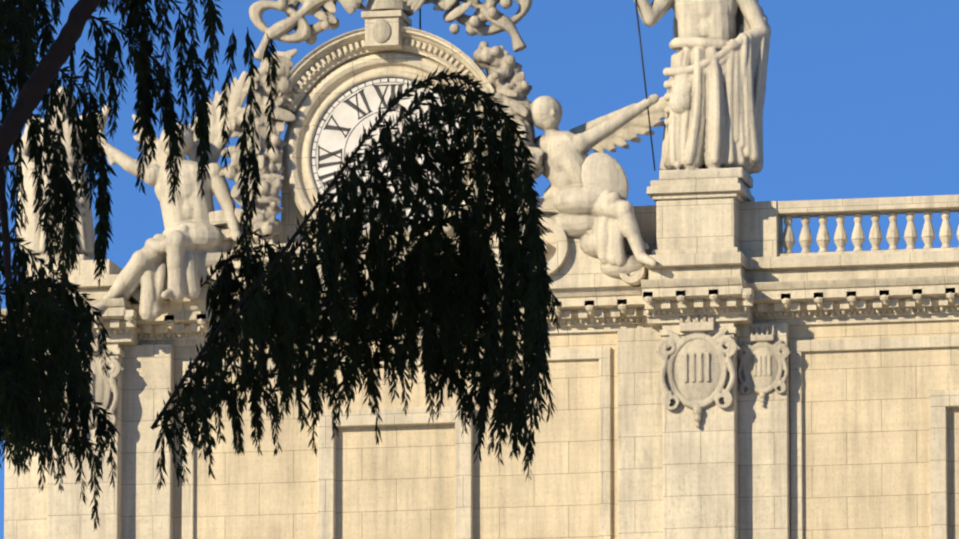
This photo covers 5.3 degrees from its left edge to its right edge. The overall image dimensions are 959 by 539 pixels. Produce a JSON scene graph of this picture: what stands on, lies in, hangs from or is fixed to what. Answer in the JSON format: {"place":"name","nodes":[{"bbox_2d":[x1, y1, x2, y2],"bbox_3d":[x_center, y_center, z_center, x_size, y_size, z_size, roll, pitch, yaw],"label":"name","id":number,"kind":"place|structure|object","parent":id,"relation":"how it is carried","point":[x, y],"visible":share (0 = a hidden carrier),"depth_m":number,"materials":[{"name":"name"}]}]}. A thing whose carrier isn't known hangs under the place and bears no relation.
{"place":"outdoors","nodes":[
{"label":"outdoors","id":0,"kind":"place"},
{"bbox_2d":[0,0,561,529],"bbox_3d":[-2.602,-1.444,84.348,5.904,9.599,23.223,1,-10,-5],"label":"willow tree","id":1,"kind":"object","parent":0,"point":[54,342],"depth_m":78.77,"materials":[{"name":"plant"}]},
{"bbox_2d":[0,0,958,538],"label":"sky","id":2,"kind":"structure","parent":0,"point":[862,96],"materials":[{"name":"blue"}]},
{"bbox_2d":[174,320,958,538],"bbox_3d":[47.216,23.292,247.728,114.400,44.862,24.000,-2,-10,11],"label":"front wall","id":3,"kind":"structure","parent":0,"point":[866,454],"depth_m":248.02,"materials":[{"name":"stone"}]},
{"bbox_3d":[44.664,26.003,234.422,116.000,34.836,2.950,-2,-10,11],"label":"giant order","id":4,"kind":"object","parent":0,"visible":0},
{"bbox_2d":[4,321,958,538],"bbox_3d":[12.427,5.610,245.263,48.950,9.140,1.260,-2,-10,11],"label":"pilasters","id":5,"kind":"object","parent":4,"relation":"on","point":[719,473],"visible":0.62,"depth_m":247.32,"materials":[{"name":"beige stone"}]},
{"bbox_2d":[45,336,123,435],"bbox_3d":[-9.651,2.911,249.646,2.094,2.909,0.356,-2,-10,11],"label":"coat of arms","id":6,"kind":"object","parent":5,"relation":"attached to","point":[104,388],"visible":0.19,"depth_m":249.46},
{"bbox_2d":[91,71,248,320],"bbox_3d":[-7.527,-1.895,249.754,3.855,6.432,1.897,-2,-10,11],"label":"winged statue","id":7,"kind":"object","parent":5,"relation":"on","point":[178,256],"visible":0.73,"depth_m":249.22,"materials":[{"name":"stone"}]},
{"bbox_2d":[245,10,520,298],"bbox_3d":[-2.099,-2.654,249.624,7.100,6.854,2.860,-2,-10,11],"label":"clock surround","id":8,"kind":"object","parent":5,"relation":"on","point":[324,77],"visible":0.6,"depth_m":249.33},
{"bbox_2d":[219,20,543,273],"bbox_3d":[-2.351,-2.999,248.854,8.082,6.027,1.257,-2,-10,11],"label":"clock festoons","id":9,"kind":"object","parent":8,"relation":"attached to","point":[512,87],"visible":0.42,"depth_m":248.93,"materials":[{"name":"beige stone"}]},
{"bbox_2d":[311,77,464,230],"bbox_3d":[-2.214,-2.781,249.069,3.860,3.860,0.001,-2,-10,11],"label":"clock face","id":10,"kind":"object","parent":8,"relation":"in","point":[345,115],"visible":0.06,"depth_m":249.35},
{"bbox_2d":[311,77,464,230],"bbox_3d":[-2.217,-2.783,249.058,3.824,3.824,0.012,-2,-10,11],"label":"clock numerals","id":11,"kind":"object","parent":10,"relation":"attached to","point":[342,129],"visible":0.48,"depth_m":249.36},
{"bbox_2d":[132,197,648,302],"bbox_3d":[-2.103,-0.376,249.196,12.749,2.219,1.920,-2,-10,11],"label":"clock volutes","id":12,"kind":"object","parent":8,"relation":"attached to","point":[572,264],"visible":0.15,"depth_m":247.59,"materials":[{"name":"beige stone"}]},
{"bbox_2d":[249,0,532,60],"bbox_3d":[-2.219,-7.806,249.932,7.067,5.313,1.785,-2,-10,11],"label":"tiara and keys","id":13,"kind":"object","parent":8,"relation":"on","point":[474,23],"visible":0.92,"depth_m":249.46,"materials":[{"name":"stone"}]},
{"bbox_2d":[419,8,420,29],"bbox_3d":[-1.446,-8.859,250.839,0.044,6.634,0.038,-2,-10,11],"label":"lightning rod","id":14,"kind":"object","parent":8,"relation":"on","point":[420,19],"depth_m":250.33,"materials":[{"name":"grey metal"}]},
{"bbox_2d":[530,94,666,278],"bbox_3d":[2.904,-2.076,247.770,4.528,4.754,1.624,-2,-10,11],"label":"winged statue","id":15,"kind":"object","parent":8,"relation":"on","point":[585,191],"visible":0.9,"depth_m":247.45,"materials":[{"name":"stone"}]},
{"bbox_2d":[0,275,958,346],"bbox_3d":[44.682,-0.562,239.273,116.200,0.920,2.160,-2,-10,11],"label":"cornice","id":16,"kind":"structure","parent":5,"relation":"on","point":[657,303],"depth_m":246.87,"materials":[{"name":"beige stone"}]},
{"bbox_2d":[26,177,958,303],"bbox_3d":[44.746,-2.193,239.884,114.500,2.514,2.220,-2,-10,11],"label":"balustrade","id":17,"kind":"object","parent":5,"relation":"on","point":[709,227],"visible":0.73,"depth_m":247.03,"materials":[{"name":"stone"}]},
{"bbox_2d":[15,86,109,261],"bbox_3d":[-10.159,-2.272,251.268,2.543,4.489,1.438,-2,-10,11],"label":"statue","id":18,"kind":"object","parent":17,"relation":"on","point":[86,240],"visible":0.19,"depth_m":250.82,"materials":[{"name":"stone"}]},
{"bbox_2d":[634,0,770,187],"bbox_3d":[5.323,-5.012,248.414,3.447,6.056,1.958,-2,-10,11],"label":"statue","id":19,"kind":"object","parent":17,"relation":"on","point":[715,87],"visible":0.94,"depth_m":247.60,"materials":[{"name":"stone"}]},
{"bbox_2d":[635,0,655,170],"bbox_3d":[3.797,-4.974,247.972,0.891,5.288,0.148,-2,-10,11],"label":"saint spear","id":20,"kind":"object","parent":19,"relation":"attached to","point":[644,81],"visible":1,"depth_m":247.89,"materials":[{"name":"grey metal"}]},
{"bbox_2d":[655,315,739,427],"bbox_3d":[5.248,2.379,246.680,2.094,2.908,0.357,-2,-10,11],"label":"coat of arms","id":21,"kind":"object","parent":5,"relation":"attached to","point":[697,365],"visible":0.96,"depth_m":246.57},
{"bbox_2d":[737,325,790,406],"bbox_3d":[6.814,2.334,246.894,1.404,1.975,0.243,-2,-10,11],"label":"coat of arms","id":22,"kind":"object","parent":5,"relation":"attached to","point":[762,365],"visible":0.96,"depth_m":246.82,"materials":[{"name":"stone"}]}
]}

